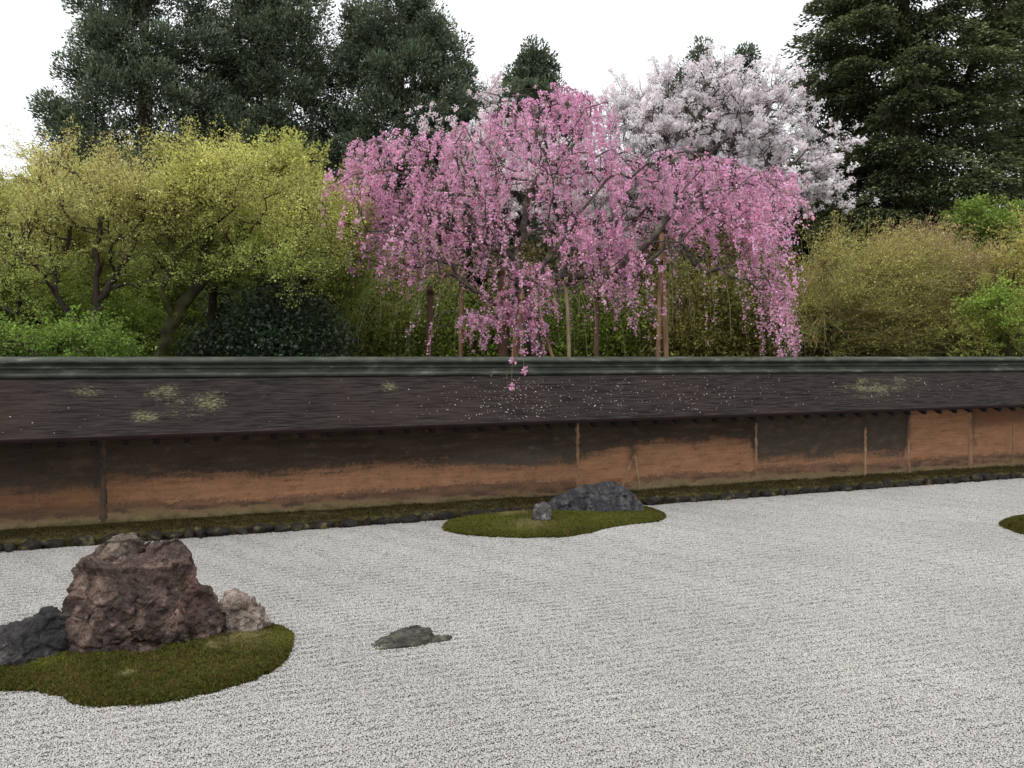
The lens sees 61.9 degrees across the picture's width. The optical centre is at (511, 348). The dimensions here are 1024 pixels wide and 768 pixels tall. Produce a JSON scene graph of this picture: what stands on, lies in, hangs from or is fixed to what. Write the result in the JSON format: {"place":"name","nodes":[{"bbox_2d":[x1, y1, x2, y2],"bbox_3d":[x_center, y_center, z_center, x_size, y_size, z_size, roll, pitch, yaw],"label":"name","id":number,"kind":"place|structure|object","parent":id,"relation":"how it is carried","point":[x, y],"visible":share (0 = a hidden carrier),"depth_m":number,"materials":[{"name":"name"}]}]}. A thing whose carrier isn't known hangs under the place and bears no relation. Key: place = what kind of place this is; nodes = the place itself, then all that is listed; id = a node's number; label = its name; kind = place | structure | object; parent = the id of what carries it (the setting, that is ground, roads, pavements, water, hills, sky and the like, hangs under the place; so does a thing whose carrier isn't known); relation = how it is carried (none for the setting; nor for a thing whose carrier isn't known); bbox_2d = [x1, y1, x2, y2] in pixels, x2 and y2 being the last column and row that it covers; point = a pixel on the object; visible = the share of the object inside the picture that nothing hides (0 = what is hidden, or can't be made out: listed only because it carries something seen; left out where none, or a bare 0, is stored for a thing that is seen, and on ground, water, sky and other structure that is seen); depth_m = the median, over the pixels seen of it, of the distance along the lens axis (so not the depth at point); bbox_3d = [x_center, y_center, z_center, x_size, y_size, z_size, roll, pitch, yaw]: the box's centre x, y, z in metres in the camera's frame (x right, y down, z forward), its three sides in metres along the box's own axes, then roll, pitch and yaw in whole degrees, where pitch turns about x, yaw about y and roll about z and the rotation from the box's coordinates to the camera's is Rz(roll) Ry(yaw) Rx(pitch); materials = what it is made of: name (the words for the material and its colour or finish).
{"place":"outdoors","nodes":[
{"label":"outdoors","id":0,"kind":"place"},
{"bbox_2d":[0,0,1021,208],"label":"sky","id":1,"kind":"structure","parent":0,"point":[588,37],"materials":[{"name":"white"}]},
{"bbox_2d":[0,478,1023,767],"bbox_3d":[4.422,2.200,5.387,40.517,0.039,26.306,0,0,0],"label":"gravel","id":2,"kind":"structure","parent":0,"point":[790,524],"depth_m":6.35,"materials":[{"name":"grey gravel"}]},
{"bbox_2d":[0,623,294,708],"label":"moss island","id":3,"kind":"structure","parent":2,"relation":"on","point":[174,671],"depth_m":5.66,"materials":[{"name":"green plant"}]},
{"bbox_2d":[0,605,70,665],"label":"rock","id":4,"kind":"object","parent":3,"relation":"on","point":[42,634],"visible":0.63,"depth_m":5.93,"materials":[{"name":"grey stone"}]},
{"bbox_2d":[61,532,224,653],"bbox_3d":[-2.706,1.860,6.324,1.163,0.971,0.866,0,0,0],"label":"rock","id":5,"kind":"object","parent":3,"relation":"on","point":[131,591],"visible":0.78,"depth_m":6.14,"materials":[{"name":"brown stone"}]},
{"bbox_2d":[219,588,270,632],"bbox_3d":[-2.057,2.053,6.542,0.392,0.379,0.298,0,0,0],"label":"rock","id":6,"kind":"object","parent":3,"relation":"on","point":[242,611],"visible":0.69,"depth_m":6.49,"materials":[{"name":"grey stone"}]},
{"bbox_2d":[370,625,451,651],"bbox_3d":[-0.755,2.197,6.401,0.617,0.175,0.297,0,0,-21],"label":"rock","id":7,"kind":"object","parent":2,"relation":"on","point":[416,636],"visible":0.66,"depth_m":6.36,"materials":[{"name":"grey stone"}]},
{"bbox_2d":[441,506,665,538],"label":"moss island","id":8,"kind":"structure","parent":2,"relation":"on","point":[523,524],"depth_m":10.40,"materials":[{"name":"green plant"}]},
{"bbox_2d":[532,502,551,520],"bbox_3d":[0.370,2.068,10.528,0.255,0.346,0.264,0,0,0],"label":"rock","id":9,"kind":"object","parent":8,"relation":"on","point":[542,511],"visible":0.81,"depth_m":10.46,"materials":[{"name":"stone"}]},
{"bbox_2d":[547,480,643,512],"bbox_3d":[1.042,2.070,11.344,1.390,0.632,0.704,0,0,0],"label":"rock","id":10,"kind":"object","parent":8,"relation":"on","point":[607,496],"visible":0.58,"depth_m":11.17,"materials":[{"name":"grey stone"}]},
{"bbox_2d":[998,514,1023,534],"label":"moss island","id":11,"kind":"structure","parent":2,"relation":"on","point":[1014,523],"depth_m":10.39,"materials":[{"name":"green plant"}]},
{"label":"ground","id":12,"kind":"structure","parent":0,"visible":0},
{"bbox_2d":[0,123,92,329],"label":"maple tree","id":13,"kind":"object","parent":12,"relation":"on","point":[62,284],"visible":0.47,"depth_m":14.29,"materials":[{"name":"green plant"}]},
{"bbox_2d":[1,163,91,295],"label":"woodland tree","id":14,"kind":"object","parent":12,"relation":"on","point":[24,193],"visible":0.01,"depth_m":42.87,"materials":[{"name":"green plant"}]},
{"bbox_2d":[0,300,158,356],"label":"maple tree","id":15,"kind":"object","parent":12,"relation":"on","point":[50,341],"visible":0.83,"depth_m":12.28,"materials":[{"name":"green plant"}]},
{"bbox_2d":[0,278,185,356],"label":"shrub","id":16,"kind":"object","parent":12,"relation":"on","point":[32,320],"visible":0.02,"depth_m":16.44,"materials":[{"name":"green plant"}]},
{"bbox_2d":[0,265,206,356],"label":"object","id":17,"kind":"object","parent":12,"relation":"on","point":[141,323],"visible":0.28,"depth_m":14.88,"materials":[{"name":"green plant"}]},
{"bbox_2d":[0,156,207,356],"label":"maple tree","id":18,"kind":"object","parent":12,"relation":"on","point":[151,291],"visible":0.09,"depth_m":16.89,"materials":[{"name":"green plant"}]},
{"bbox_2d":[0,113,244,355],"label":"maple tree","id":19,"kind":"object","parent":12,"relation":"on","point":[113,185],"visible":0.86,"depth_m":13.09,"materials":[{"name":"green plant"}]},
{"bbox_2d":[23,0,253,356],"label":"cedar tree","id":20,"kind":"object","parent":12,"relation":"on","point":[114,69],"visible":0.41,"depth_m":32.12,"materials":[{"name":"green plant"}]},
{"bbox_2d":[104,138,376,356],"bbox_3d":[-5.254,-0.966,17.156,5.497,6.339,3.633,0,0,0],"label":"maple tree","id":21,"kind":"object","parent":12,"relation":"on","point":[212,296],"visible":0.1,"depth_m":16.89,"materials":[{"name":"green plant"}]},
{"bbox_2d":[101,114,386,356],"bbox_3d":[-4.216,-0.777,13.542,4.220,5.973,3.561,0,0,0],"label":"maple tree","id":22,"kind":"object","parent":12,"relation":"on","point":[211,177],"visible":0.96,"depth_m":13.07,"materials":[{"name":"green plant"}]},
{"bbox_2d":[186,197,335,356],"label":"woodland tree","id":23,"kind":"object","parent":12,"relation":"on","point":[225,308],"visible":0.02,"depth_m":44.56,"materials":[{"name":"green plant"}]},
{"bbox_2d":[189,0,347,350],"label":"cedar tree","id":24,"kind":"object","parent":12,"relation":"on","point":[263,26],"visible":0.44,"depth_m":34.07,"materials":[{"name":"green plant"}]},
{"bbox_2d":[168,269,370,356],"bbox_3d":[-4.068,0.419,14.574,3.549,3.587,2.897,0,0,0],"label":"evergreen shrub","id":25,"kind":"object","parent":12,"relation":"on","point":[299,341],"visible":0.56,"depth_m":14.13,"materials":[{"name":"green plant"}]},
{"bbox_2d":[230,125,394,312],"bbox_3d":[-3.958,-1.021,16.479,3.468,6.451,3.438,0,0,0],"label":"maple tree","id":26,"kind":"object","parent":12,"relation":"on","point":[297,155],"visible":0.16,"depth_m":15.77,"materials":[{"name":"green plant"}]},
{"bbox_2d":[306,265,426,356],"bbox_3d":[-3.314,0.090,19.477,3.221,4.281,3.298,0,0,0],"label":"shrub","id":27,"kind":"object","parent":12,"relation":"on","point":[379,345],"visible":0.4,"depth_m":19.00,"materials":[{"name":"green plant"}]},
{"bbox_2d":[310,164,481,354],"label":"woodland tree","id":28,"kind":"object","parent":12,"relation":"on","point":[467,264],"depth_m":45.58,"materials":[{"name":"plant"}]},
{"bbox_2d":[317,0,512,356],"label":"cedar tree","id":29,"kind":"object","parent":12,"relation":"on","point":[385,54],"visible":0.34,"depth_m":34.97,"materials":[{"name":"green plant"}]},
{"bbox_2d":[341,233,489,351],"bbox_3d":[-2.995,-0.369,23.451,4.827,5.877,3.927,0,0,0],"label":"shrub","id":30,"kind":"object","parent":12,"relation":"on","point":[445,267],"visible":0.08,"depth_m":23.05,"materials":[{"name":"green plant"}]},
{"bbox_2d":[426,286,433,356],"bbox_3d":[-1.503,0.544,15.398,0.192,3.335,0.157,0,0,0],"label":"support pole","id":31,"kind":"object","parent":12,"relation":"on","point":[430,294],"visible":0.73,"depth_m":15.35,"materials":[{"name":"brown wood"}]},
{"bbox_2d":[382,273,510,356],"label":"shrub","id":32,"kind":"object","parent":12,"relation":"on","point":[443,345],"visible":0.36,"depth_m":19.92,"materials":[{"name":"green plant"}]},
{"bbox_2d":[459,277,463,356],"bbox_3d":[-0.889,0.487,14.800,0.132,3.432,0.104,0,0,0],"label":"support pole","id":33,"kind":"object","parent":12,"relation":"on","point":[460,329],"visible":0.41,"depth_m":14.77,"materials":[{"name":"brown wood"}]},
{"bbox_2d":[498,266,509,356],"bbox_3d":[-0.127,0.411,14.403,0.230,3.581,0.208,0,0,0],"label":"support pole","id":34,"kind":"object","parent":12,"relation":"on","point":[503,349],"visible":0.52,"depth_m":14.33,"materials":[{"name":"brown wood"}]},
{"bbox_2d":[0,357,1023,552],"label":"garden wall","id":35,"kind":"structure","parent":12,"relation":"on","point":[162,448],"depth_m":11.22,"materials":[{"name":"brown"}]},
{"bbox_2d":[2,373,973,432],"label":"fallen petals","id":36,"kind":"object","parent":35,"relation":"on","point":[569,396],"visible":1,"depth_m":11.66,"materials":[{"name":"pink plant"}]},
{"bbox_2d":[449,275,583,356],"bbox_3d":[0.304,0.199,20.964,3.781,4.069,3.399,0,0,0],"label":"shrub","id":37,"kind":"object","parent":12,"relation":"on","point":[524,347],"visible":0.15,"depth_m":20.32,"materials":[{"name":"green plant"}]},
{"bbox_2d":[511,293,524,356],"bbox_3d":[-0.020,0.648,14.202,0.489,3.119,0.144,0,0,0],"label":"support pole","id":38,"kind":"object","parent":12,"relation":"on","point":[517,344],"visible":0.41,"depth_m":14.15,"materials":[{"name":"brown wood"}]},
{"bbox_2d":[443,190,623,333],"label":"woodland tree","id":39,"kind":"object","parent":12,"relation":"on","point":[476,279],"visible":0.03,"depth_m":45.97,"materials":[{"name":"plant"}]},
{"bbox_2d":[474,34,595,350],"bbox_3d":[0.997,-6.472,40.975,6.714,17.379,6.914,0,0,0],"label":"cedar tree","id":40,"kind":"object","parent":12,"relation":"on","point":[534,65],"visible":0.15,"depth_m":39.99,"materials":[{"name":"green plant"}]},
{"bbox_2d":[271,82,814,389],"bbox_3d":[0.624,-1.331,14.036,9.772,7.105,5.597,0,0,0],"label":"weeping cherry tree","id":41,"kind":"object","parent":12,"relation":"on","point":[754,215],"visible":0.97,"depth_m":14.21,"materials":[{"name":"pink plant"}]},
{"bbox_2d":[542,328,553,356],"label":"support pole","id":42,"kind":"object","parent":12,"relation":"on","point":[549,347],"visible":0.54,"depth_m":14.27,"materials":[{"name":"brown wood"}]},
{"bbox_2d":[464,235,633,356],"bbox_3d":[0.999,-0.321,24.093,5.287,5.920,4.040,0,0,0],"label":"shrub","id":43,"kind":"object","parent":12,"relation":"on","point":[533,251],"visible":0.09,"depth_m":23.62,"materials":[{"name":"green plant"}]},
{"bbox_2d":[406,62,692,331],"bbox_3d":[0.852,-2.789,22.943,7.933,10.036,4.294,0,0,0],"label":"white cherry tree","id":44,"kind":"object","parent":12,"relation":"on","point":[517,192],"visible":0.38,"depth_m":22.86,"materials":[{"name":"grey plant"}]},
{"bbox_2d":[564,277,570,356],"bbox_3d":[0.980,0.501,14.396,0.205,3.402,0.104,0,0,0],"label":"support pole","id":45,"kind":"object","parent":12,"relation":"on","point":[568,332],"visible":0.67,"depth_m":14.37,"materials":[{"name":"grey wood"}]},
{"bbox_2d":[593,290,598,356],"bbox_3d":[1.417,0.607,14.300,0.115,3.172,0.112,0,0,0],"label":"support pole","id":46,"kind":"object","parent":12,"relation":"on","point":[596,334],"visible":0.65,"depth_m":14.27,"materials":[{"name":"brown wood"}]},
{"bbox_2d":[538,279,671,356],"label":"shrub","id":47,"kind":"object","parent":12,"relation":"on","point":[612,340],"visible":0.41,"depth_m":19.88,"materials":[{"name":"green plant"}]},
{"bbox_2d":[572,160,719,356],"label":"woodland tree","id":48,"kind":"object","parent":12,"relation":"on","point":[642,277],"visible":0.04,"depth_m":45.29,"materials":[{"name":"plant"}]},
{"bbox_2d":[656,255,662,356],"bbox_3d":[2.494,0.311,14.600,0.189,3.788,0.103,0,0,0],"label":"support pole","id":49,"kind":"object","parent":12,"relation":"on","point":[658,331],"visible":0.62,"depth_m":14.57,"materials":[{"name":"brown wood"}]},
{"bbox_2d":[659,223,668,356],"bbox_3d":[2.659,0.029,14.704,0.284,4.378,0.128,0,0,0],"label":"support pole","id":50,"kind":"object","parent":12,"relation":"on","point":[665,331],"visible":0.39,"depth_m":14.66,"materials":[{"name":"brown wood"}]},
{"bbox_2d":[615,252,756,356],"bbox_3d":[4.111,-0.054,20.456,3.909,4.527,3.295,0,0,0],"label":"shrub","id":51,"kind":"object","parent":12,"relation":"on","point":[680,343],"visible":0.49,"depth_m":20.00,"materials":[{"name":"green plant"}]},
{"bbox_2d":[646,35,766,351],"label":"cedar tree","id":52,"kind":"object","parent":12,"relation":"on","point":[701,48],"visible":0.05,"depth_m":41.43,"materials":[{"name":"green plant"}]},
{"bbox_2d":[624,216,797,356],"bbox_3d":[5.402,-0.686,23.478,5.404,6.181,3.952,0,0,0],"label":"shrub","id":53,"kind":"object","parent":12,"relation":"on","point":[704,246],"visible":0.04,"depth_m":23.10,"materials":[{"name":"green plant"}]},
{"bbox_2d":[570,39,879,352],"bbox_3d":[5.272,-2.933,22.017,7.604,10.301,4.738,0,0,0],"label":"white cherry tree","id":54,"kind":"object","parent":12,"relation":"on","point":[750,105],"visible":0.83,"depth_m":21.36,"materials":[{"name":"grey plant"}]},
{"bbox_2d":[711,41,795,344],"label":"cedar tree","id":55,"kind":"object","parent":12,"relation":"on","point":[747,50],"visible":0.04,"depth_m":42.56,"materials":[{"name":"green plant"}]},
{"bbox_2d":[692,247,825,356],"bbox_3d":[6.017,-0.151,20.748,3.819,4.719,3.366,0,0,0],"label":"shrub","id":56,"kind":"object","parent":12,"relation":"on","point":[756,349],"visible":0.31,"depth_m":20.20,"materials":[{"name":"green plant"}]},
{"bbox_2d":[717,160,846,352],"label":"woodland tree","id":57,"kind":"object","parent":12,"relation":"on","point":[820,214],"visible":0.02,"depth_m":44.21,"materials":[{"name":"plant"}]},
{"bbox_2d":[739,205,982,356],"bbox_3d":[7.814,-0.473,19.021,5.156,5.351,4.938,0,0,0],"label":"maple tree","id":58,"kind":"object","parent":12,"relation":"on","point":[881,285],"visible":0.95,"depth_m":18.19,"materials":[{"name":"green plant"}]},
{"bbox_2d":[792,323,948,356],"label":"shrub","id":59,"kind":"object","parent":12,"relation":"on","point":[855,351],"visible":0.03,"depth_m":20.81,"materials":[{"name":"green plant"}]},
{"bbox_2d":[777,0,1023,352],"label":"fir tree","id":60,"kind":"object","parent":12,"relation":"on","point":[919,85],"visible":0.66,"depth_m":26.37,"materials":[{"name":"green plant"}]},
{"bbox_2d":[831,196,1022,355],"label":"woodland tree","id":61,"kind":"object","parent":12,"relation":"on","point":[937,206],"depth_m":42.97,"materials":[{"name":"green plant"}]},
{"bbox_2d":[837,206,1023,356],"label":"maple tree","id":62,"kind":"object","parent":12,"relation":"on","point":[969,277],"visible":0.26,"depth_m":18.66,"materials":[{"name":"green plant"}]},
{"bbox_2d":[915,203,1023,356],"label":"maple tree","id":63,"kind":"object","parent":12,"relation":"on","point":[1017,267],"visible":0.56,"depth_m":17.63,"materials":[{"name":"green plant"}]},
{"bbox_2d":[926,312,1023,356],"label":"shrub","id":64,"kind":"object","parent":12,"relation":"on","point":[1013,355],"visible":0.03,"depth_m":21.21,"materials":[{"name":"green plant"}]},
{"bbox_2d":[935,192,1023,299],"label":"maple tree","id":65,"kind":"object","parent":12,"relation":"on","point":[980,217],"visible":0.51,"depth_m":22.27,"materials":[{"name":"green plant"}]},
{"bbox_2d":[948,269,1023,356],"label":"green shrub","id":66,"kind":"object","parent":12,"relation":"on","point":[990,301],"visible":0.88,"depth_m":17.03,"materials":[{"name":"green plant"}]},
{"bbox_2d":[965,0,1023,306],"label":"fir tree","id":67,"kind":"object","parent":12,"relation":"on","point":[1021,111],"visible":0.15,"depth_m":29.71,"materials":[{"name":"green plant"}]}
]}

